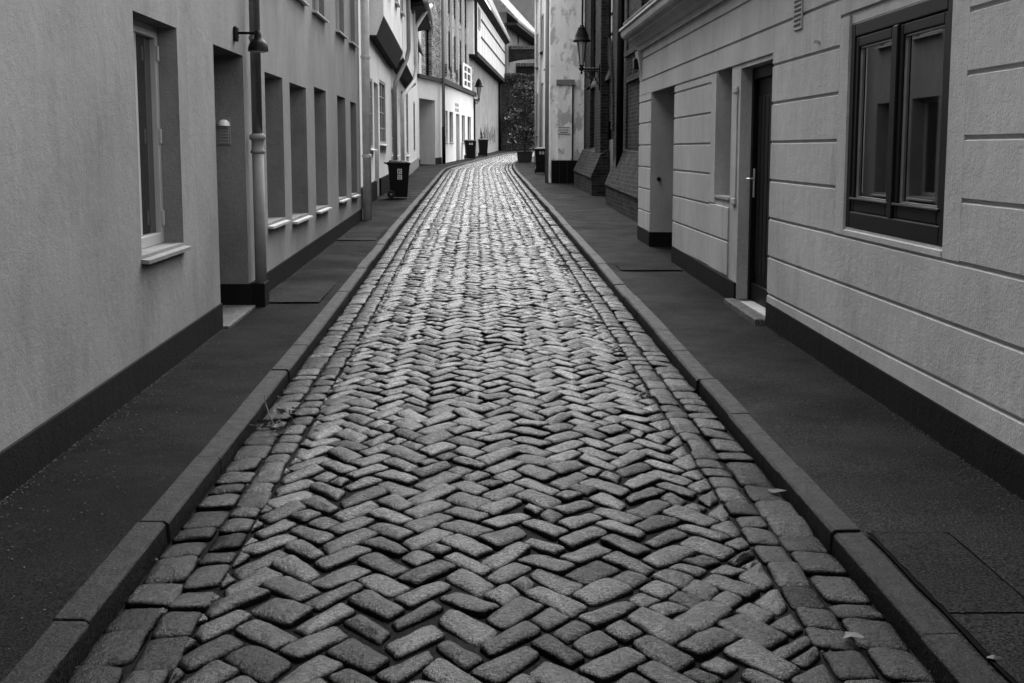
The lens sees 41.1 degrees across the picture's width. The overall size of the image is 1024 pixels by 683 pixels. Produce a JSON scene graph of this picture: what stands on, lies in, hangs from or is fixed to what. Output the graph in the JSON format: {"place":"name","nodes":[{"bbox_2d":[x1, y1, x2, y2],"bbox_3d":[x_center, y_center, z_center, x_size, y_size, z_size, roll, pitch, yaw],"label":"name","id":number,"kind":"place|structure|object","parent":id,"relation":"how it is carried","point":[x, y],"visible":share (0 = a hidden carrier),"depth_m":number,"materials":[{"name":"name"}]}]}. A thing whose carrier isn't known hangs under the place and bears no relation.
{"place":"outdoors","nodes":[
{"label":"outdoors","id":0,"kind":"place"},
{"bbox_2d":[0,150,522,682],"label":"pavement","id":1,"kind":"structure","parent":0,"point":[196,408],"depth_m":6.57,"materials":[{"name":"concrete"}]},
{"bbox_2d":[269,282,336,301],"bbox_3d":[-2.061,-0.483,13.215,0.575,0.022,1.605,0,8,-1],"label":"pavement patch","id":2,"kind":"object","parent":1,"relation":"on","point":[299,292],"visible":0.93,"depth_m":13.15,"materials":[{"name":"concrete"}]},
{"bbox_2d":[337,228,385,239],"bbox_3d":[-2.253,-1.637,20.674,0.565,0.034,2.505,0,8,-1],"label":"pavement patch","id":3,"kind":"object","parent":1,"relation":"on","point":[363,233],"visible":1,"depth_m":20.46,"materials":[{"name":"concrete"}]},
{"bbox_2d":[384,160,410,197],"bbox_3d":[-2.642,-3.746,31.487,0.626,0.874,0.498,-1,8,-5],"label":"wheelie bin","id":4,"kind":"object","parent":1,"relation":"on","point":[398,170],"visible":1,"depth_m":31.28,"materials":[{"name":"plastic"}]},
{"bbox_2d":[464,139,475,158],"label":"wheelie bin","id":5,"kind":"object","parent":1,"relation":"on","point":[470,145],"visible":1,"depth_m":73.59,"materials":[{"name":"plastic"}]},
{"bbox_2d":[473,78,482,156],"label":"street lamp","id":6,"kind":"object","parent":1,"relation":"on","point":[478,85],"visible":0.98,"depth_m":79.90,"materials":[{"name":"metal"}]},
{"bbox_2d":[478,139,488,155],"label":"wheelie bin","id":7,"kind":"object","parent":1,"relation":"on","point":[483,146],"visible":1,"depth_m":81.90,"materials":[{"name":"plastic"}]},
{"bbox_2d":[66,151,936,682],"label":"cobbled road","id":8,"kind":"structure","parent":0,"point":[483,245],"depth_m":5.61,"materials":[{"name":"grey stone"}]},
{"bbox_2d":[154,608,167,612],"bbox_3d":[-1.167,0.893,4.542,0.035,0.013,0.037,-7,10,-40],"label":"paper scrap","id":9,"kind":"object","parent":8,"relation":"on","point":[162,610],"visible":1,"depth_m":4.54,"materials":[{"name":"grey paper"}]},
{"bbox_2d":[249,395,312,432],"bbox_3d":[-1.245,0.365,7.650,0.256,0.171,0.708,2,8,11],"label":"fallen twig","id":10,"kind":"object","parent":8,"relation":"on","point":[273,426],"visible":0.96,"depth_m":7.44,"materials":[{"name":"grey plant"}]},
{"bbox_2d":[0,233,1023,676],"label":"grit","id":11,"kind":"object","parent":8,"relation":"on","point":[506,459],"visible":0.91,"depth_m":7.44,"materials":[{"name":"grey gravel"}]},
{"bbox_2d":[768,489,786,492],"bbox_3d":[1.189,0.663,6.106,0.088,0.011,0.059,0,8,-1],"label":"dry leaf","id":12,"kind":"object","parent":8,"relation":"on","point":[774,490],"visible":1,"depth_m":6.09,"materials":[{"name":"grey plant"}]},
{"bbox_2d":[842,631,863,638],"bbox_3d":[1.077,0.927,4.322,0.070,0.011,0.060,1,8,8],"label":"paper scrap","id":13,"kind":"object","parent":8,"relation":"on","point":[850,634],"visible":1,"depth_m":4.31,"materials":[{"name":"white paper"}]},
{"bbox_2d":[491,0,534,28],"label":"sky","id":14,"kind":"structure","parent":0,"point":[525,9],"depth_m":142.60,"materials":[{"name":"white"}]},
{"bbox_2d":[515,157,1023,682],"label":"pavement","id":15,"kind":"structure","parent":0,"point":[805,419],"depth_m":7.37,"materials":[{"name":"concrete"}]},
{"bbox_2d":[516,151,532,161],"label":"planter tub","id":16,"kind":"object","parent":15,"relation":"on","point":[524,156],"visible":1,"depth_m":67.75,"materials":[{"name":"black plastic"}]},
{"bbox_2d":[504,79,534,150],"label":"potted tree","id":17,"kind":"object","parent":16,"relation":"in","point":[523,96],"visible":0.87,"depth_m":67.55,"materials":[{"name":"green plant"}]},
{"bbox_2d":[534,147,544,172],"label":"wheelie bin","id":18,"kind":"object","parent":15,"relation":"on","point":[540,158],"visible":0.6,"depth_m":49.38,"materials":[{"name":"plastic"}]},
{"bbox_2d":[615,263,682,269],"bbox_3d":[1.563,-0.862,15.677,0.705,0.011,0.805,0,8,-1],"label":"pavement patch","id":19,"kind":"object","parent":15,"relation":"on","point":[647,266],"visible":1,"depth_m":15.67,"materials":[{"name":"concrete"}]},
{"bbox_2d":[867,532,1023,682],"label":"joint","id":20,"kind":"object","parent":15,"relation":"on","point":[976,643],"visible":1,"depth_m":4.49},
{"bbox_2d":[871,532,1023,611],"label":"pavement patch","id":21,"kind":"object","parent":15,"relation":"on","point":[948,572],"visible":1,"depth_m":4.81,"materials":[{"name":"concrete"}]},
{"bbox_2d":[950,614,1023,682],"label":"pavement patch","id":22,"kind":"object","parent":15,"relation":"on","point":[1000,635],"visible":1,"depth_m":4.22,"materials":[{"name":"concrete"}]},
{"bbox_2d":[987,655,1002,659],"bbox_3d":[1.427,0.933,4.041,0.052,0.012,0.031,-4,9,-28],"label":"paper scrap","id":23,"kind":"object","parent":22,"relation":"on","point":[995,657],"visible":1,"depth_m":4.04,"materials":[{"name":"white paper"}]},
{"bbox_3d":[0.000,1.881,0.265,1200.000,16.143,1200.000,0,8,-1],"label":"ground","id":24,"kind":"structure","parent":0,"visible":0},
{"bbox_2d":[0,0,371,501],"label":"townhouse","id":25,"kind":"structure","parent":24,"relation":"on","point":[180,180],"depth_m":8.80,"materials":[{"name":"paint"}]},
{"bbox_2d":[133,19,191,263],"bbox_3d":[-2.331,-1.298,8.770,0.242,1.504,1.229,0,8,-1],"label":"window","id":26,"kind":"structure","parent":25,"relation":"in","point":[146,48],"depth_m":9.14,"materials":[{"name":"white glass"}]},
{"bbox_2d":[233,26,268,52],"bbox_3d":[-2.186,-2.531,11.446,0.285,0.217,0.172,0,8,-1],"label":"wall lamp","id":27,"kind":"object","parent":25,"relation":"attached to","point":[257,43],"visible":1,"depth_m":11.40,"materials":[{"name":"black metal"}]},
{"bbox_2d":[268,220,290,228],"bbox_3d":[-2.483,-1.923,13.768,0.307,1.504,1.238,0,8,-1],"label":"window sill","id":28,"kind":"structure","parent":25,"relation":"in","point":[276,225],"depth_m":13.73,"materials":[{"name":"white stone"}]},
{"bbox_2d":[292,215,312,223],"bbox_3d":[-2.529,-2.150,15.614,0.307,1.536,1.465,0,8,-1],"label":"window sill","id":29,"kind":"structure","parent":25,"relation":"in","point":[308,217],"depth_m":15.53,"materials":[{"name":"white stone"}]},
{"bbox_2d":[298,0,309,5],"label":"window","id":30,"kind":"structure","parent":25,"relation":"in","point":[303,2],"depth_m":15.82,"materials":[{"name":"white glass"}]},
{"bbox_2d":[312,0,328,22],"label":"window","id":31,"kind":"structure","parent":25,"relation":"in","point":[315,3],"depth_m":17.90,"materials":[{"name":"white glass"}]},
{"bbox_2d":[316,207,331,213],"bbox_3d":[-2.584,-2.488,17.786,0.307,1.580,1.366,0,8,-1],"label":"window sill","id":32,"kind":"structure","parent":25,"relation":"in","point":[328,208],"depth_m":17.65,"materials":[{"name":"white stone"}]},
{"bbox_2d":[335,0,347,38],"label":"window","id":33,"kind":"structure","parent":25,"relation":"in","point":[338,31],"depth_m":20.78,"materials":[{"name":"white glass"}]},
{"bbox_2d":[339,198,350,202],"bbox_3d":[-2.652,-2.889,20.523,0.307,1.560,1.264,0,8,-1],"label":"window sill","id":34,"kind":"structure","parent":25,"relation":"in","point":[347,199],"depth_m":20.45,"materials":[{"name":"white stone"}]},
{"bbox_2d":[348,0,358,47],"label":"window","id":35,"kind":"structure","parent":25,"relation":"in","point":[352,43],"depth_m":22.64,"materials":[{"name":"grey glass"}]},
{"bbox_2d":[1,150,531,682],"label":"kerb","id":36,"kind":"structure","parent":24,"relation":"on","point":[57,652],"depth_m":5.49,"materials":[{"name":"stone"}]},
{"bbox_2d":[358,0,410,208],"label":"jettied house","id":37,"kind":"structure","parent":24,"relation":"on","point":[385,36],"depth_m":32.83,"materials":[{"name":"white paint"}]},
{"bbox_2d":[370,79,377,150],"bbox_3d":[-3.107,-5.003,30.090,0.182,1.583,1.456,0,8,-1],"label":"window","id":38,"kind":"structure","parent":37,"relation":"in","point":[371,117],"depth_m":30.67,"materials":[{"name":"white glass"}]},
{"bbox_2d":[379,80,389,145],"bbox_3d":[-3.204,-5.660,33.958,0.182,1.590,2.284,0,8,-1],"label":"window","id":39,"kind":"structure","parent":37,"relation":"in","point":[381,85],"depth_m":34.65,"materials":[{"name":"grey glass"}]},
{"bbox_2d":[400,0,405,16],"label":"window","id":40,"kind":"structure","parent":37,"relation":"in","point":[401,1],"depth_m":36.17,"materials":[{"name":"white glass"}]},
{"bbox_2d":[391,0,432,174],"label":"narrow house","id":41,"kind":"structure","parent":24,"relation":"on","point":[421,17],"depth_m":42.73,"materials":[{"name":"white paint"}]},
{"bbox_2d":[391,87,400,156],"bbox_3d":[-3.383,-6.288,39.243,0.196,1.949,3.199,0,8,-1],"label":"window","id":42,"kind":"structure","parent":41,"relation":"in","point":[391,87],"depth_m":39.18,"materials":[{"name":"glass"}]},
{"bbox_2d":[406,93,410,156],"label":"window","id":43,"kind":"structure","parent":41,"relation":"in","point":[407,93],"depth_m":48.08,"materials":[{"name":"glass"}]},
{"bbox_2d":[410,38,423,172],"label":"strip house","id":44,"kind":"structure","parent":24,"relation":"on","point":[414,158],"depth_m":54.66,"materials":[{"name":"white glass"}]},
{"bbox_2d":[413,102,414,151],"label":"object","id":45,"kind":"structure","parent":44,"relation":"in","point":[413,102],"depth_m":55.73,"materials":[{"name":"white metal"}]},
{"bbox_2d":[417,0,476,165],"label":"brick house","id":46,"kind":"structure","parent":24,"relation":"on","point":[446,94],"depth_m":65.02,"materials":[{"name":"paint"}]},
{"bbox_2d":[425,29,428,75],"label":"window","id":47,"kind":"structure","parent":46,"relation":"in","point":[426,31],"depth_m":61.71,"materials":[{"name":"paint"}]},
{"bbox_2d":[448,31,449,70],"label":"window","id":48,"kind":"structure","parent":46,"relation":"in","point":[448,31],"depth_m":67.47,"materials":[{"name":"paint"}]},
{"bbox_2d":[454,36,454,72],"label":"window","id":49,"kind":"structure","parent":46,"relation":"in","point":[454,36],"depth_m":69.90,"materials":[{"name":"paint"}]},
{"bbox_2d":[460,40,460,75],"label":"window","id":50,"kind":"structure","parent":46,"relation":"in","point":[460,40],"depth_m":72.82,"materials":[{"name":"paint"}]},
{"bbox_2d":[462,62,471,90],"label":"white window","id":51,"kind":"structure","parent":46,"relation":"in","point":[466,69],"depth_m":74.33,"materials":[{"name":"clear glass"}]},
{"bbox_2d":[466,0,510,155],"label":"boarded house","id":52,"kind":"structure","parent":24,"relation":"on","point":[488,40],"depth_m":89.49,"materials":[{"name":"paint"}]},
{"bbox_2d":[478,7,480,30],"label":"window","id":53,"kind":"structure","parent":52,"relation":"in","point":[479,10],"depth_m":77.67,"materials":[{"name":"white glass"}]},
{"bbox_2d":[492,0,534,74],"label":"roofed house","id":54,"kind":"structure","parent":24,"relation":"on","point":[520,29],"depth_m":114.38,"materials":[{"name":"tile"}]},
{"bbox_2d":[509,46,534,62],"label":"street arch","id":55,"kind":"structure","parent":54,"relation":"attached to","point":[516,53],"depth_m":111.86,"materials":[{"name":"brick"}]},
{"bbox_2d":[516,63,534,75],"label":"street arch","id":56,"kind":"structure","parent":54,"relation":"attached to","point":[525,68],"depth_m":116.95,"materials":[{"name":"brick"}]},
{"bbox_2d":[501,75,534,150],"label":"garden wall","id":57,"kind":"structure","parent":24,"relation":"on","point":[505,94],"depth_m":107.41,"materials":[{"name":"brick"}]},
{"bbox_2d":[501,73,534,149],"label":"ivy","id":58,"kind":"object","parent":57,"relation":"attached to","point":[515,75],"visible":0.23,"depth_m":107.42,"materials":[{"name":"black plant"}]},
{"bbox_2d":[534,0,544,163],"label":"white house","id":59,"kind":"structure","parent":24,"relation":"on","point":[539,137],"depth_m":60.49,"materials":[{"name":"paint"}]},
{"bbox_2d":[538,16,543,55],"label":"window","id":60,"kind":"structure","parent":59,"relation":"in","point":[543,16],"depth_m":60.37,"materials":[{"name":"paint"}]},
{"bbox_2d":[545,0,584,182],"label":"peeling house","id":61,"kind":"structure","parent":24,"relation":"on","point":[564,112],"depth_m":40.59,"materials":[{"name":"paint"}]},
{"bbox_2d":[573,0,648,222],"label":"brick church","id":62,"kind":"structure","parent":24,"relation":"on","point":[607,165],"depth_m":31.81,"materials":[{"name":"black brick"}]},
{"bbox_2d":[573,0,599,89],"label":"street lamp","id":63,"kind":"object","parent":62,"relation":"attached to","point":[581,39],"visible":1,"depth_m":32.91,"materials":[{"name":"metal"}]},
{"bbox_2d":[585,0,612,91],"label":"window","id":64,"kind":"structure","parent":62,"relation":"in","point":[607,78],"depth_m":33.14,"materials":[{"name":"brick"}]},
{"bbox_2d":[608,139,612,171],"bbox_3d":[2.367,-4.200,33.325,0.034,1.438,2.238,0,8,-1],"label":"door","id":65,"kind":"structure","parent":62,"relation":"in","point":[610,142],"depth_m":32.74,"materials":[{"name":"grey"}]},
{"bbox_2d":[512,156,1002,682],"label":"kerb","id":66,"kind":"structure","parent":24,"relation":"on","point":[940,648],"depth_m":5.54,"materials":[{"name":"stone"}]},
{"bbox_2d":[619,0,1023,501],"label":"plaster house","id":67,"kind":"structure","parent":24,"relation":"on","point":[836,187],"depth_m":8.27,"materials":[{"name":"grey paint"}]},
{"bbox_2d":[746,63,773,307],"bbox_3d":[2.153,-1.280,11.546,0.181,2.098,1.364,0,8,-1],"label":"door","id":68,"kind":"structure","parent":67,"relation":"in","point":[762,103],"depth_m":11.91,"materials":[{"name":"paint"}]},
{"bbox_2d":[843,0,952,256],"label":"window","id":69,"kind":"structure","parent":67,"relation":"in","point":[900,74],"depth_m":7.55,"materials":[{"name":"paint"}]}
]}

